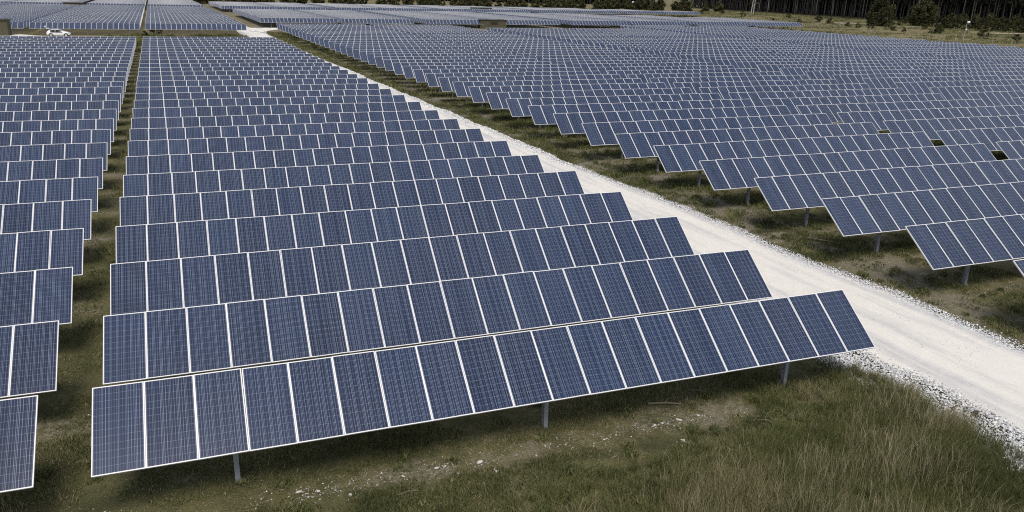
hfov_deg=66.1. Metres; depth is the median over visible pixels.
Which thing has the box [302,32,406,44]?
solar table
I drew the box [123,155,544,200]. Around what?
solar table
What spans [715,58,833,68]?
solar table
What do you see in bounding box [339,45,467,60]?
solar table
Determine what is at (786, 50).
solar table
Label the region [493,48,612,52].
solar table
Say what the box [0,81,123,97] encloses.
solar table
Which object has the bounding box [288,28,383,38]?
solar table
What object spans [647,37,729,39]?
solar table
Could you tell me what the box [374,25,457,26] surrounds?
solar table
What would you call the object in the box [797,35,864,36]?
solar table
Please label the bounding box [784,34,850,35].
solar table
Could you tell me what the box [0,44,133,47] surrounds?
solar table
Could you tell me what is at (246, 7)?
solar table
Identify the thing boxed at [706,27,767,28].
solar table
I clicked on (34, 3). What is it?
solar table
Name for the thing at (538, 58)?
solar table
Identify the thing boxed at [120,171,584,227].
solar table
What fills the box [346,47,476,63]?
solar table
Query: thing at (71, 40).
solar table
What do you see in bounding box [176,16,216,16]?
solar table
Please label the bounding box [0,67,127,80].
solar table
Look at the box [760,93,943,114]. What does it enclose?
solar table
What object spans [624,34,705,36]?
solar table
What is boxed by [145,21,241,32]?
solar table
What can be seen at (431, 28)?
solar table
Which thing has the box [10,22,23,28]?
solar table
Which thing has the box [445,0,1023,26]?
forest
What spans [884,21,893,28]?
shrub
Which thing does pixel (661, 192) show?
weeds
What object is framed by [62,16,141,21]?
solar table
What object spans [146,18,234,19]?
solar table
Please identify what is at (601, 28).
solar table
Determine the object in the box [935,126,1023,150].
solar table
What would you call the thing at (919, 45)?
solar table
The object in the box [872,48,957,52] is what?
solar table
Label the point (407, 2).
scrub tree
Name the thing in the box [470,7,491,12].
transformer hut
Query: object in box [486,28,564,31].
solar table
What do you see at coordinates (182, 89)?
solar table
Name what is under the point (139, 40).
dry grass
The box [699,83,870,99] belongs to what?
solar table
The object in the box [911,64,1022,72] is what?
solar table
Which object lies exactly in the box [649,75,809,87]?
solar table
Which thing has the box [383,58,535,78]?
solar table
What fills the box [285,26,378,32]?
solar table
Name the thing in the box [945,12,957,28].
young tree
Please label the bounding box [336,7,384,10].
solar table
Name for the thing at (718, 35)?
solar table
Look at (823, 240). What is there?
branch
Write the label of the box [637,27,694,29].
solar table
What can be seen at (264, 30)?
track branch
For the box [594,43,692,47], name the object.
solar table
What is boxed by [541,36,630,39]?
solar table
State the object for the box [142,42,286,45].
solar table
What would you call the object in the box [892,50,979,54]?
solar table
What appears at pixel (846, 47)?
solar table
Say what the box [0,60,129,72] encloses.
solar table
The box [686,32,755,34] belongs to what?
solar table
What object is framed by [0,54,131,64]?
solar table
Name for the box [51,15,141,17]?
solar table
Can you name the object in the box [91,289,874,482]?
solar table
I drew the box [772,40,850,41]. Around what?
solar table
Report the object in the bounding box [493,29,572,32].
solar table
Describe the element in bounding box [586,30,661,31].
solar table
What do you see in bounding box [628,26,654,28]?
solar table
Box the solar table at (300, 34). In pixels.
[298,31,400,37]
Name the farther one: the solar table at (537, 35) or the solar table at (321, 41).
the solar table at (537, 35)
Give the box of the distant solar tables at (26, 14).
[0,0,1023,66]
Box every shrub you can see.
[814,15,822,21]
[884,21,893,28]
[928,23,944,33]
[976,29,990,38]
[1011,34,1021,41]
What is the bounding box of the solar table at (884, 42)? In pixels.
[870,41,942,43]
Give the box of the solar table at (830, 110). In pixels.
[796,99,986,122]
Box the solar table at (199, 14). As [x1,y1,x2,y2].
[146,13,223,14]
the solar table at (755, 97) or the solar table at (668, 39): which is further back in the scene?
the solar table at (668, 39)
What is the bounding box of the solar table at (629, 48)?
[619,46,722,52]
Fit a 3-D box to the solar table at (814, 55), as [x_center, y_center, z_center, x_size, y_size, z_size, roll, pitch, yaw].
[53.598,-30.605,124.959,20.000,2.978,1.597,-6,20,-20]
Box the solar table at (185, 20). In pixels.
[146,20,237,30]
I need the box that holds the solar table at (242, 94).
[135,89,391,101]
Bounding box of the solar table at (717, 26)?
[688,26,747,27]
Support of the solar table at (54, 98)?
on the ground at (100, 498)
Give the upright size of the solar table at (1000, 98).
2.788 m
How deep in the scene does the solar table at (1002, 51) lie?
141.94 m
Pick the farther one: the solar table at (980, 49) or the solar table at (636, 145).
the solar table at (980, 49)
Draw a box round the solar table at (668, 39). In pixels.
[658,38,743,40]
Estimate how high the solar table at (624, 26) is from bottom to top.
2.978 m
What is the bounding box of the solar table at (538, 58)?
[529,55,657,60]
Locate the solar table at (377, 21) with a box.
[341,19,413,23]
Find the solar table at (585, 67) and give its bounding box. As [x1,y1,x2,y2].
[572,62,713,70]
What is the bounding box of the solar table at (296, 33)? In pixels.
[295,30,394,36]
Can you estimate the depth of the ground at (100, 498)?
20.48 m
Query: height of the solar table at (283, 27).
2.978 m
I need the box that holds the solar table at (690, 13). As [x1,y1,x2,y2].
[664,12,700,16]
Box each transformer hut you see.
[0,19,11,35]
[62,2,84,5]
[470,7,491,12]
[477,19,506,28]
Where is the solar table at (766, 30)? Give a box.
[737,30,797,31]
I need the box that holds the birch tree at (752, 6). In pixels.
[749,0,756,15]
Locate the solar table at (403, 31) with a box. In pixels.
[400,30,491,32]
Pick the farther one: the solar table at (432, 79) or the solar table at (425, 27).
the solar table at (425, 27)
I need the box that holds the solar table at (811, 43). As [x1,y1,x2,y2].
[802,42,882,44]
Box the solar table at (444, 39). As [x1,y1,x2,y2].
[439,38,542,40]
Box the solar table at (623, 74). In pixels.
[608,68,757,78]
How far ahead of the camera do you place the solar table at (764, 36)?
172.84 m
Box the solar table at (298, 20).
[260,18,337,26]
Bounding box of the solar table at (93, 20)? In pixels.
[38,19,140,31]
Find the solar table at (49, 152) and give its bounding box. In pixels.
[0,143,107,170]
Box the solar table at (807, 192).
[754,158,1023,225]
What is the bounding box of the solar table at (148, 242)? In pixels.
[116,191,632,264]
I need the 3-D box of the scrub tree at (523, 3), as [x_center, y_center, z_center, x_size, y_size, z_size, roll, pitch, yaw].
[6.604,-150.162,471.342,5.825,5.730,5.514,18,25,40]
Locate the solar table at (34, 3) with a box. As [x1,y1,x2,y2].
[10,2,62,3]
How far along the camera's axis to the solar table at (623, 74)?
91.09 m
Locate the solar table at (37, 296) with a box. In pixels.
[0,267,72,326]
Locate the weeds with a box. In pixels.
[9,100,1023,511]
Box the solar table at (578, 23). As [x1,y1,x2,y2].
[570,21,629,27]
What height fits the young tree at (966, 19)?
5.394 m
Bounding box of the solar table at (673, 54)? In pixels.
[663,52,773,59]
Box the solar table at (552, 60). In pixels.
[542,57,675,63]
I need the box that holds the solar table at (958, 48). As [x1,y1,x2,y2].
[942,46,1018,49]
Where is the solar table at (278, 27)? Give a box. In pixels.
[277,24,365,29]
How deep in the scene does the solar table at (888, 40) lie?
169.33 m
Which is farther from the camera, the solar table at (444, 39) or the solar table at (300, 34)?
the solar table at (300, 34)
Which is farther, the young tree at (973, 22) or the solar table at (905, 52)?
the young tree at (973, 22)
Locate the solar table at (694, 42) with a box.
[684,41,771,43]
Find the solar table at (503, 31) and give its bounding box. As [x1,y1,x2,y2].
[500,30,581,33]
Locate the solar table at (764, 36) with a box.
[732,36,806,39]
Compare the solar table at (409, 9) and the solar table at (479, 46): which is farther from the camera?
the solar table at (409, 9)
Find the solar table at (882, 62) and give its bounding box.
[861,59,967,65]
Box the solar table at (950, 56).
[936,54,1023,58]
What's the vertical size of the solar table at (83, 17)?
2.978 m
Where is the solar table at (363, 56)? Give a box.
[359,51,497,69]
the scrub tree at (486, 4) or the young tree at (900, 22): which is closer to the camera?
the young tree at (900, 22)
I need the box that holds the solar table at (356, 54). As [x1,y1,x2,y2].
[352,49,486,66]
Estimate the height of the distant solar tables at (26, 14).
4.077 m
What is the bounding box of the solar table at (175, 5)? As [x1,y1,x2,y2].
[148,4,202,6]
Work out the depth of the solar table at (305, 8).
319.19 m
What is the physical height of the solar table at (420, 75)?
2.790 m
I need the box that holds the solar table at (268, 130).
[130,119,459,152]
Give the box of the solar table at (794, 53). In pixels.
[778,51,875,55]
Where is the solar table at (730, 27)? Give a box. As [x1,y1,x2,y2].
[697,27,757,27]
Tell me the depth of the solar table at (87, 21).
167.54 m
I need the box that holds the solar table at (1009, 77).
[1003,75,1023,79]
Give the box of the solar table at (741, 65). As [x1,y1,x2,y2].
[736,60,857,71]
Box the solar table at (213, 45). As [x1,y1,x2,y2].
[142,44,290,46]
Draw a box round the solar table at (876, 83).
[862,75,999,88]
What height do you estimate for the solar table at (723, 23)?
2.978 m
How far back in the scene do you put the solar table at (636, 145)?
50.26 m
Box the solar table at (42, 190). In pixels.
[0,177,97,212]
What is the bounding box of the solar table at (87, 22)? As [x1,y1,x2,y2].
[32,21,139,33]
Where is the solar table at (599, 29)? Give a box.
[577,29,623,30]
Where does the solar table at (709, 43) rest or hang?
on the ground at (100, 498)
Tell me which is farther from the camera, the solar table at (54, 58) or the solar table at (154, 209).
the solar table at (54, 58)
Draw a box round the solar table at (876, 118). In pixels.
[837,105,1023,130]
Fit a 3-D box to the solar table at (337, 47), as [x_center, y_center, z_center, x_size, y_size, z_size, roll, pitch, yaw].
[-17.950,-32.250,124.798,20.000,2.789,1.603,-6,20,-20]
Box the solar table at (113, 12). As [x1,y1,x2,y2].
[61,11,142,14]
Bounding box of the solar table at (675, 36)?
[636,36,717,37]
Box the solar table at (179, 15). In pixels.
[146,15,227,16]
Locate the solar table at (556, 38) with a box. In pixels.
[551,37,641,40]
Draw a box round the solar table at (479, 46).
[473,45,586,48]
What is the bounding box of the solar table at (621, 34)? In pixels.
[614,33,693,35]
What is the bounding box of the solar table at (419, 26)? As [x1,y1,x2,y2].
[379,26,463,27]
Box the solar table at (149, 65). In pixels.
[139,62,331,69]
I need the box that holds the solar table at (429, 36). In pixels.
[425,35,524,37]
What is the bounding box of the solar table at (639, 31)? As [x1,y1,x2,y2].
[595,31,672,32]
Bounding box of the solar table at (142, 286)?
[110,216,694,314]
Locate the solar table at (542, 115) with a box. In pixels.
[528,99,754,136]
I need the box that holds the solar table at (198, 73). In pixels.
[138,70,348,78]
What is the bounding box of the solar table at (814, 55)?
[797,53,896,57]
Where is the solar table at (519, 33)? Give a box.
[515,32,599,34]
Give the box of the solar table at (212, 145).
[128,128,483,158]
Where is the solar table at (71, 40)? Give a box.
[0,40,134,41]
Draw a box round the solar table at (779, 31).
[748,31,812,32]
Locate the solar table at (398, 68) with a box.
[392,61,549,82]
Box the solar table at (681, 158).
[653,132,933,185]
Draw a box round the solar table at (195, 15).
[146,14,225,15]
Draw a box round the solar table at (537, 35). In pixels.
[532,34,620,37]
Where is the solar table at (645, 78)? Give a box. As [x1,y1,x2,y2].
[627,72,781,82]
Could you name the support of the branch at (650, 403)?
on the ground at (100, 498)
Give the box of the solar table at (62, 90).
[0,87,122,103]
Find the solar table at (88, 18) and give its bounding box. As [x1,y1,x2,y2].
[42,18,140,19]
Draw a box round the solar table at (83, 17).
[45,17,140,18]
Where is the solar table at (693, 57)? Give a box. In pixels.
[679,54,791,61]
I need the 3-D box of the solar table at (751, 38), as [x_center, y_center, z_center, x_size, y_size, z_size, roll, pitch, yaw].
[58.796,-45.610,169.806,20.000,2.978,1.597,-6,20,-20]
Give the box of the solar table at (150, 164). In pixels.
[126,140,511,181]
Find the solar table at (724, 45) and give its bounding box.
[712,44,802,47]
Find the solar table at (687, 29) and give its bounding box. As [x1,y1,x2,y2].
[655,29,722,30]
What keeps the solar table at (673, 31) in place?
on the ground at (100, 498)
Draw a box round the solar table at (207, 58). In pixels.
[140,56,317,62]
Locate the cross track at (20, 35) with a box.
[10,34,33,35]
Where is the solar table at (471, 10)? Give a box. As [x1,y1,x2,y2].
[441,9,485,11]
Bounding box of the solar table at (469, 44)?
[464,43,575,46]
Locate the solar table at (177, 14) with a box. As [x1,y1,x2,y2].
[156,14,198,14]
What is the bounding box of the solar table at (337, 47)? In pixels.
[334,43,457,58]
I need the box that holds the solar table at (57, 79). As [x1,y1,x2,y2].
[0,76,125,91]
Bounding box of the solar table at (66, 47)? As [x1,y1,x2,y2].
[0,46,133,56]
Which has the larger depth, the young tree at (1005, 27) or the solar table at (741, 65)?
the young tree at (1005, 27)
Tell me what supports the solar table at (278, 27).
on the ground at (100, 498)
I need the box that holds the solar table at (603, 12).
[579,10,618,14]
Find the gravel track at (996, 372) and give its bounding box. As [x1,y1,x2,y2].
[236,26,1023,433]
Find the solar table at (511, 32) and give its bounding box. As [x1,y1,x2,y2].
[508,31,590,33]
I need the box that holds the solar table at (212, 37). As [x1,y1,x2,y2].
[143,37,275,38]
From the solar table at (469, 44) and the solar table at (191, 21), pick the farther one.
the solar table at (191, 21)
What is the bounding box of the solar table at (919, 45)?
[904,43,978,46]
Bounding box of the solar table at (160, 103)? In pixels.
[134,95,405,115]
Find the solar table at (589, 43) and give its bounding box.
[582,41,679,45]
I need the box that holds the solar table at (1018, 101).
[1011,97,1023,104]
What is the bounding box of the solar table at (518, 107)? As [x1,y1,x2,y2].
[506,93,721,128]
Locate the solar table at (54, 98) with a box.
[0,93,120,111]
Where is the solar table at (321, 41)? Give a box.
[319,38,433,45]
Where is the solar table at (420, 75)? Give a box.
[413,67,582,90]
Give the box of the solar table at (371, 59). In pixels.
[366,53,509,72]
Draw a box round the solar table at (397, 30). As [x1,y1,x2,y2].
[394,29,484,31]
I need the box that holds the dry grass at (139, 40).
[98,9,1023,52]
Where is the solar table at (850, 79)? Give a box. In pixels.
[832,72,966,83]
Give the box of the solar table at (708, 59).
[697,56,811,64]
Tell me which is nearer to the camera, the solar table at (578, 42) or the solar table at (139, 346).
the solar table at (139, 346)
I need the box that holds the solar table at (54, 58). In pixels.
[0,57,130,68]
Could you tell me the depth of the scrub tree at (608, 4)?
488.03 m
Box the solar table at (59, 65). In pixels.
[0,63,128,76]
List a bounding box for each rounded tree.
[619,0,627,8]
[866,0,895,26]
[906,0,940,26]
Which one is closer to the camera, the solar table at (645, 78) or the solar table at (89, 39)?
the solar table at (645, 78)
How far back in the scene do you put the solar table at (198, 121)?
52.65 m
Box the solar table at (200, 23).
[145,22,243,33]
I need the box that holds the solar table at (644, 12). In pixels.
[625,11,662,14]
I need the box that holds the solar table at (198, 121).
[131,110,439,135]
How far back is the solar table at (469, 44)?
131.82 m
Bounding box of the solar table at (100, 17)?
[47,16,140,17]
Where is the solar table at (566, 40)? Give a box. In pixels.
[561,38,653,42]
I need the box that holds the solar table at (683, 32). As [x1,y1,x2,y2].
[675,31,744,33]
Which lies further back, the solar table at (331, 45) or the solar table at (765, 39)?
the solar table at (765, 39)
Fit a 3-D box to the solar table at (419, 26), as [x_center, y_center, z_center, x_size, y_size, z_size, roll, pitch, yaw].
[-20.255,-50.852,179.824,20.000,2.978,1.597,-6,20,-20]
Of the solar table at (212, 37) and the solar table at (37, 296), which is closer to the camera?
the solar table at (37, 296)
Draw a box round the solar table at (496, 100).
[486,88,692,119]
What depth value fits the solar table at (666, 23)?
246.90 m
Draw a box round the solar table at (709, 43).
[697,42,787,45]
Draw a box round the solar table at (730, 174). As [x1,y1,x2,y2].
[699,143,995,203]
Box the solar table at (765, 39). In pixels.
[758,38,835,41]
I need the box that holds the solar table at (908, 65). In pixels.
[885,62,994,68]
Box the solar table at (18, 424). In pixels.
[0,395,37,492]
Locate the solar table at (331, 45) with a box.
[328,41,449,54]
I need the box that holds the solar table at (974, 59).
[959,56,1023,61]
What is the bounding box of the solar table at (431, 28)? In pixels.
[389,28,477,29]
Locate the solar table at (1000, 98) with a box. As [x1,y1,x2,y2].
[968,91,1023,105]
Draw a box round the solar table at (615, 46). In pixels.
[606,44,707,49]
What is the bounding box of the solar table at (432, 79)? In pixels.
[425,71,600,96]
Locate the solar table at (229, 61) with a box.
[140,59,324,65]
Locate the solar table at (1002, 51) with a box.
[983,50,1023,53]
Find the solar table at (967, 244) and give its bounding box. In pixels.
[905,214,1023,284]
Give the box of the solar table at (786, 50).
[760,49,856,53]
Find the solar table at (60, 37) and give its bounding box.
[0,36,135,37]
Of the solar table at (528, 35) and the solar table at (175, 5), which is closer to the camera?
the solar table at (528, 35)
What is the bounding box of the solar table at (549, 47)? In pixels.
[483,46,599,50]
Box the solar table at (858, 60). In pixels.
[838,57,942,63]
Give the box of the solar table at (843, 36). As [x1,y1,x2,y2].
[810,36,878,37]
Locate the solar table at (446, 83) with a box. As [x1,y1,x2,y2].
[438,74,620,101]
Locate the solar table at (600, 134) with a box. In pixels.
[581,113,832,158]
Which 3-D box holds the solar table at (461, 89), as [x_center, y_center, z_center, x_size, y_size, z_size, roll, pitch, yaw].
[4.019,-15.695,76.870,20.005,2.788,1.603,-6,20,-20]
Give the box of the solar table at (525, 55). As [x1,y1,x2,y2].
[516,52,642,58]
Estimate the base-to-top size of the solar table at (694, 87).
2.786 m
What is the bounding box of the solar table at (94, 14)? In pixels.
[70,14,118,14]
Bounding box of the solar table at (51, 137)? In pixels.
[0,129,110,154]
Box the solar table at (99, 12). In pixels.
[60,12,142,17]
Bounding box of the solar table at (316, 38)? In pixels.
[314,36,426,43]
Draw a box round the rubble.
[88,203,1018,511]
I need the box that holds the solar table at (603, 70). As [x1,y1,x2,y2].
[589,65,734,74]
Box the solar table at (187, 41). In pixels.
[143,40,282,42]
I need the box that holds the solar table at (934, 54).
[913,52,1001,56]
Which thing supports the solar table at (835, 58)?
on the ground at (100, 498)
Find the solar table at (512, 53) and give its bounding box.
[504,50,627,55]
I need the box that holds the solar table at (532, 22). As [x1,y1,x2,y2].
[506,20,559,24]
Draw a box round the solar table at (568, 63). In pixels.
[557,60,693,66]
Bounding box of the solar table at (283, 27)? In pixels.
[282,25,374,31]
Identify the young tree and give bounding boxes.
[891,14,896,23]
[897,17,903,25]
[941,17,947,28]
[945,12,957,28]
[954,14,963,28]
[960,12,966,26]
[961,16,970,29]
[969,15,978,28]
[975,17,985,29]
[982,14,991,28]
[988,16,999,30]
[996,17,1003,30]
[1001,18,1010,30]
[1015,17,1023,32]
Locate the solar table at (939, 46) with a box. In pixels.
[922,45,998,48]
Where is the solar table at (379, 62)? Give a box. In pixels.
[374,56,522,76]
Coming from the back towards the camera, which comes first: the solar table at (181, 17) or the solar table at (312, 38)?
the solar table at (181, 17)
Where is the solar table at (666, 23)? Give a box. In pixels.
[631,21,688,25]
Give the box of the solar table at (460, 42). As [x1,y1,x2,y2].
[455,41,563,44]
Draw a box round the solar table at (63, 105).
[0,100,118,120]
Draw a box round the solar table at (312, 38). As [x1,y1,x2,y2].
[310,35,419,42]
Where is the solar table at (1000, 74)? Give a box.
[970,71,1023,79]
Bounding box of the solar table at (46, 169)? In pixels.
[0,158,102,188]
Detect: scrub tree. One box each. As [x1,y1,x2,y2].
[279,0,291,2]
[310,0,322,2]
[328,0,338,3]
[389,0,396,4]
[402,0,413,4]
[416,0,427,4]
[449,0,460,5]
[471,0,482,5]
[482,0,492,6]
[494,0,504,6]
[517,0,527,6]
[529,0,537,7]
[534,0,542,7]
[542,0,548,7]
[547,0,555,7]
[552,0,561,7]
[559,0,566,7]
[565,1,573,7]
[572,0,579,7]
[578,2,585,8]
[591,0,603,8]
[605,0,611,8]
[610,0,618,8]
[614,0,621,8]
[624,0,634,8]
[627,2,634,9]
[635,0,644,9]
[642,0,650,9]
[649,2,660,10]
[670,1,678,10]
[681,1,693,10]
[702,5,708,10]
[712,1,723,11]
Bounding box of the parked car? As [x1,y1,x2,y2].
[44,26,70,35]
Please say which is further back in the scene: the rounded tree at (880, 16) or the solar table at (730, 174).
the rounded tree at (880, 16)
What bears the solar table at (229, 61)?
on the ground at (100, 498)
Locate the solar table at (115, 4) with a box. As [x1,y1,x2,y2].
[87,3,144,6]
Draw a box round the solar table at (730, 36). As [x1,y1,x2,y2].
[720,35,792,37]
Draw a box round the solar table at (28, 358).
[0,320,58,398]
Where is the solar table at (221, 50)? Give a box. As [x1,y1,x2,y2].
[141,49,300,52]
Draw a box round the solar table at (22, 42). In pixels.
[0,41,134,50]
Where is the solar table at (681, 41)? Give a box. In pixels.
[671,40,757,42]
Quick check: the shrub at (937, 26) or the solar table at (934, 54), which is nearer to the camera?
the solar table at (934, 54)
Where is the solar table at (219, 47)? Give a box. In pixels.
[142,46,295,50]
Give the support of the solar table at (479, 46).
on the ground at (100, 498)
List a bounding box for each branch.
[249,28,277,32]
[648,398,680,404]
[801,236,841,243]
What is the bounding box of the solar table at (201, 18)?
[146,17,226,18]
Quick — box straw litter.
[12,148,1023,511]
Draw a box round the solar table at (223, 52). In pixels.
[141,51,306,56]
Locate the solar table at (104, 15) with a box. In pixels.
[53,14,141,15]
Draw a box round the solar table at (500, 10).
[487,9,530,12]
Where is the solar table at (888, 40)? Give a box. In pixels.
[854,40,925,41]
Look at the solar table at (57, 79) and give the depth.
69.69 m
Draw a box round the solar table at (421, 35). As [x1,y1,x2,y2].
[418,34,515,36]
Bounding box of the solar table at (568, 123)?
[553,105,791,145]
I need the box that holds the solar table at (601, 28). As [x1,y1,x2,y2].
[569,28,642,29]
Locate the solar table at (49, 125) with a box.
[0,119,113,141]
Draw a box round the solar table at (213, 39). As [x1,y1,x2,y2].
[143,38,278,40]
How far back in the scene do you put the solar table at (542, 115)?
61.41 m
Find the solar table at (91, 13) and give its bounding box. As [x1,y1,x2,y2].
[56,13,141,14]
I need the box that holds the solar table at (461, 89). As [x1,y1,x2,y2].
[452,78,642,106]
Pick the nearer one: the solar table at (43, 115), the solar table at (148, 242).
the solar table at (148, 242)
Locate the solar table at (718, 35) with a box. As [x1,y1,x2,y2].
[708,34,779,36]
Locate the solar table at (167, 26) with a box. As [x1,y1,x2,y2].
[145,23,246,34]
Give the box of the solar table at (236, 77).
[137,74,357,81]
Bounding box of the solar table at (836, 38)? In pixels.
[824,37,894,39]
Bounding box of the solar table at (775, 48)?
[743,47,837,51]
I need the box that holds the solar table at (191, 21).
[155,21,227,31]
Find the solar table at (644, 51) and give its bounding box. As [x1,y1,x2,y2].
[633,48,737,54]
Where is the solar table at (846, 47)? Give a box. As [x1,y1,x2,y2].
[836,45,918,48]
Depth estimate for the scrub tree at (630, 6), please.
491.02 m
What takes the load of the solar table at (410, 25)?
on the ground at (100, 498)
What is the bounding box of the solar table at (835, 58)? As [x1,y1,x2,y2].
[817,55,918,60]
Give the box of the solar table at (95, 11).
[65,11,142,12]
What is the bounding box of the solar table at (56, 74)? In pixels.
[0,71,126,85]
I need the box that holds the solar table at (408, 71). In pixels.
[402,64,565,87]
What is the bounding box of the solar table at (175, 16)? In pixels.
[146,16,229,17]
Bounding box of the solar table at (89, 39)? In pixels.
[0,38,135,46]
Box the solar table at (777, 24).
[751,22,802,29]
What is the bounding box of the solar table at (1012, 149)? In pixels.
[995,140,1023,158]
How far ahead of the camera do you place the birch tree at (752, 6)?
423.86 m
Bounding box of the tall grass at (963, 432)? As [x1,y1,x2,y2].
[473,354,1023,511]
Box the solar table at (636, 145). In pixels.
[614,122,879,171]
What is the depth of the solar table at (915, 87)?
83.41 m
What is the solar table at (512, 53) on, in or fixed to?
on the ground at (100, 498)
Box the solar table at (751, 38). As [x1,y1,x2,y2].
[744,37,819,40]
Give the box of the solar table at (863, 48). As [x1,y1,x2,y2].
[853,47,938,50]
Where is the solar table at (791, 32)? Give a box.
[760,32,824,33]
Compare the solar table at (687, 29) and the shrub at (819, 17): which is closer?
the solar table at (687, 29)
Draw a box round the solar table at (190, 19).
[146,19,236,20]
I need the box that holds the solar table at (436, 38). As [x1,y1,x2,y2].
[432,37,533,39]
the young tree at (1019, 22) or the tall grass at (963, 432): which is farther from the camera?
the young tree at (1019, 22)
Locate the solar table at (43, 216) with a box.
[0,199,91,239]
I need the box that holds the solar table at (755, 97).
[728,88,905,106]
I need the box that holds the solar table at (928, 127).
[883,115,1023,139]
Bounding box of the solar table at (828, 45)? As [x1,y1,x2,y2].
[819,44,900,46]
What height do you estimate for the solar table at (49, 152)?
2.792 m
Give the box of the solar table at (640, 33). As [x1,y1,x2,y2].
[604,32,682,33]
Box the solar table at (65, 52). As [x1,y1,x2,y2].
[0,51,131,61]
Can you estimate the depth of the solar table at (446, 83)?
79.83 m
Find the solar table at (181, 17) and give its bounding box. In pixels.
[147,17,231,18]
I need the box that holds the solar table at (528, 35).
[524,33,609,36]
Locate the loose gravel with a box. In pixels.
[332,63,1023,471]
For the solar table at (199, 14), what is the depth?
220.47 m
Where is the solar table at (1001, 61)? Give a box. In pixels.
[984,58,1023,64]
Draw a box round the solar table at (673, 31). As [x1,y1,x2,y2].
[665,30,733,32]
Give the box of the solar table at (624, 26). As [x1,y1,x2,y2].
[620,25,684,28]
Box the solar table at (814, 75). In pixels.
[805,69,936,79]
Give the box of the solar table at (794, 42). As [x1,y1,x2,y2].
[787,41,865,43]
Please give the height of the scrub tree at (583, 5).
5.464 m
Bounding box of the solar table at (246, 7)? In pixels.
[222,6,274,11]
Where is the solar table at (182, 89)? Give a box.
[136,83,378,97]
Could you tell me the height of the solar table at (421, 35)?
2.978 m
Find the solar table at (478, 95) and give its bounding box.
[468,82,666,111]
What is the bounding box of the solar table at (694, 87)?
[673,79,838,93]
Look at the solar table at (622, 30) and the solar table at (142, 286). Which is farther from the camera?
the solar table at (622, 30)
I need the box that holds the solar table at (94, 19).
[67,19,140,21]
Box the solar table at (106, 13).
[92,13,121,13]
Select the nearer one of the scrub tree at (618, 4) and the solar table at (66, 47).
the solar table at (66, 47)
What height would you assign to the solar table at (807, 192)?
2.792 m
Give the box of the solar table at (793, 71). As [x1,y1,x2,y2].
[780,66,907,78]
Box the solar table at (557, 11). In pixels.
[537,10,577,12]
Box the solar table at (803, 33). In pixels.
[772,33,837,34]
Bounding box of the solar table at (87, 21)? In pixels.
[35,20,139,32]
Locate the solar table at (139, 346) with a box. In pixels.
[103,249,772,384]
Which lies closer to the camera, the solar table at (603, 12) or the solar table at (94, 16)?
the solar table at (94, 16)
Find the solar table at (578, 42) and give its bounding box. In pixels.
[571,40,666,44]
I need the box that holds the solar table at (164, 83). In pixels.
[137,78,367,89]
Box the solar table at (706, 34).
[697,33,767,35]
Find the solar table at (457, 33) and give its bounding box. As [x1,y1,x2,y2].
[412,33,506,34]
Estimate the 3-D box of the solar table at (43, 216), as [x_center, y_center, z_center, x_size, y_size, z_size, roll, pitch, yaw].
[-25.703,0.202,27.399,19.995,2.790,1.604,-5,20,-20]
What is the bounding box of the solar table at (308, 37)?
[306,34,412,40]
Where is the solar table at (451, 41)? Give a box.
[447,40,552,42]
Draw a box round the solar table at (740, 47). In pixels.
[727,45,819,48]
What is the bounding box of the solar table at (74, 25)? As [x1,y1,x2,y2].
[29,22,139,33]
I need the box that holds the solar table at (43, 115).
[0,109,116,130]
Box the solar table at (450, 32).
[406,32,498,33]
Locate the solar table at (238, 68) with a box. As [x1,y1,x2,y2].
[139,66,339,71]
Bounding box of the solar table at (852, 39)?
[839,38,909,40]
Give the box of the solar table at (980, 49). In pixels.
[961,48,1023,51]
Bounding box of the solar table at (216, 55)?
[141,54,311,58]
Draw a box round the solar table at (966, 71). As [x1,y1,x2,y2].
[940,67,1023,75]
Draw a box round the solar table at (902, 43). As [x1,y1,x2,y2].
[886,42,959,44]
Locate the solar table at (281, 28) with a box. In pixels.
[279,25,369,30]
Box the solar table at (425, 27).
[384,27,470,28]
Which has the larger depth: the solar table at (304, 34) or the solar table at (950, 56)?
the solar table at (304, 34)
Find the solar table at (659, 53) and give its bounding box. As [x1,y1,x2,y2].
[647,49,755,56]
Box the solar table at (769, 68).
[757,63,880,74]
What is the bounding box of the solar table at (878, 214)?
[821,181,1023,252]
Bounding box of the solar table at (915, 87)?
[894,79,1023,93]
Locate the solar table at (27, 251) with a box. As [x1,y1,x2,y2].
[0,228,83,275]
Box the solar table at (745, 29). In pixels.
[726,29,766,30]
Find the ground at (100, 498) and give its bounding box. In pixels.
[0,0,1023,511]
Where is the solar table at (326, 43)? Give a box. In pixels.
[323,40,441,47]
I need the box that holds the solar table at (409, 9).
[387,8,433,10]
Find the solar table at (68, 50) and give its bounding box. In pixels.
[0,49,132,58]
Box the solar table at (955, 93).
[929,85,1023,99]
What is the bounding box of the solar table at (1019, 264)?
[1013,259,1023,275]
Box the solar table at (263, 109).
[133,102,421,123]
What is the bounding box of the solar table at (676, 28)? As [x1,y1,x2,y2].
[646,28,712,29]
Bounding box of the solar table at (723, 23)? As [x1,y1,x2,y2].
[697,22,750,25]
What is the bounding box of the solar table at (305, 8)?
[277,7,327,9]
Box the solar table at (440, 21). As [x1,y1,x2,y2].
[425,19,479,26]
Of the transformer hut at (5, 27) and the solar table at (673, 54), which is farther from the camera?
the transformer hut at (5, 27)
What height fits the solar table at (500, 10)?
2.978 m
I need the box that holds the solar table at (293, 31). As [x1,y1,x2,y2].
[291,29,389,34]
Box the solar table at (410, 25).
[370,24,451,25]

